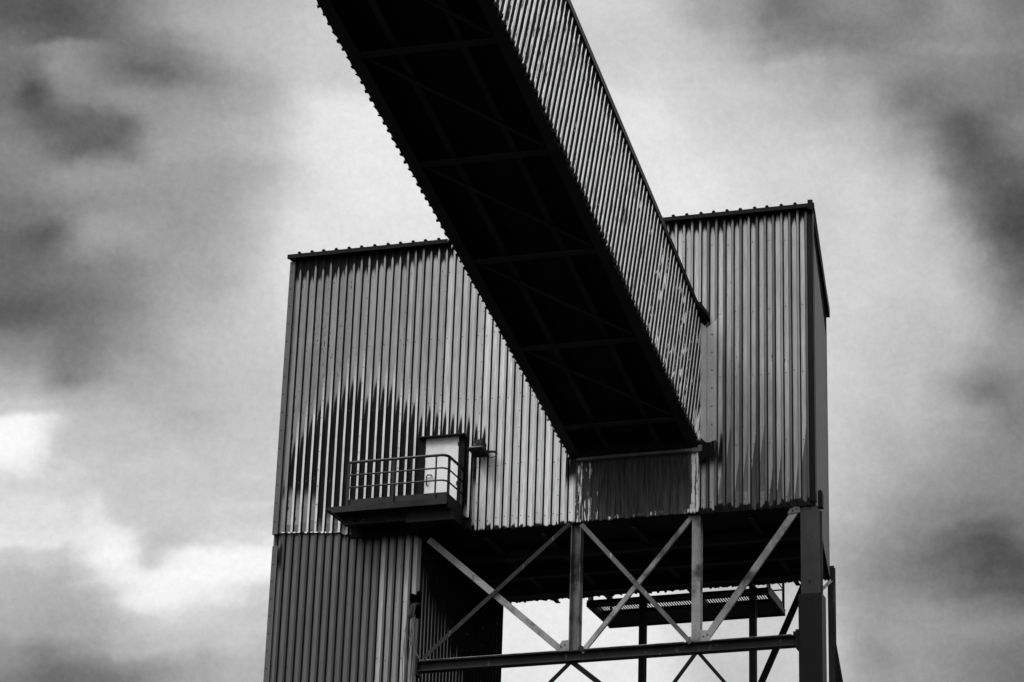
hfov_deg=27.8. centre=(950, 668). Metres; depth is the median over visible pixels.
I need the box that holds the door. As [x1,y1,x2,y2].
[417,433,466,512]
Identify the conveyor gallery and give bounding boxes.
[317,0,709,458]
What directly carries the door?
in the transfer tower
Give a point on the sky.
(163, 163)
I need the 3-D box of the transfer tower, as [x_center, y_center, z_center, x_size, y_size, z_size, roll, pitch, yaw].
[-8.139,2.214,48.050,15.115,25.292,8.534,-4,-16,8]
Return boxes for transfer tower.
[263,199,842,681]
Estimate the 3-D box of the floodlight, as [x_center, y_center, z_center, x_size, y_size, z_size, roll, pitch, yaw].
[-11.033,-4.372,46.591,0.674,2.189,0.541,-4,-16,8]
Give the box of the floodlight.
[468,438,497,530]
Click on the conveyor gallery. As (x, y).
(502, 122)
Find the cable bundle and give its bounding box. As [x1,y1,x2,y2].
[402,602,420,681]
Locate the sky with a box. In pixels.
[0,0,1023,681]

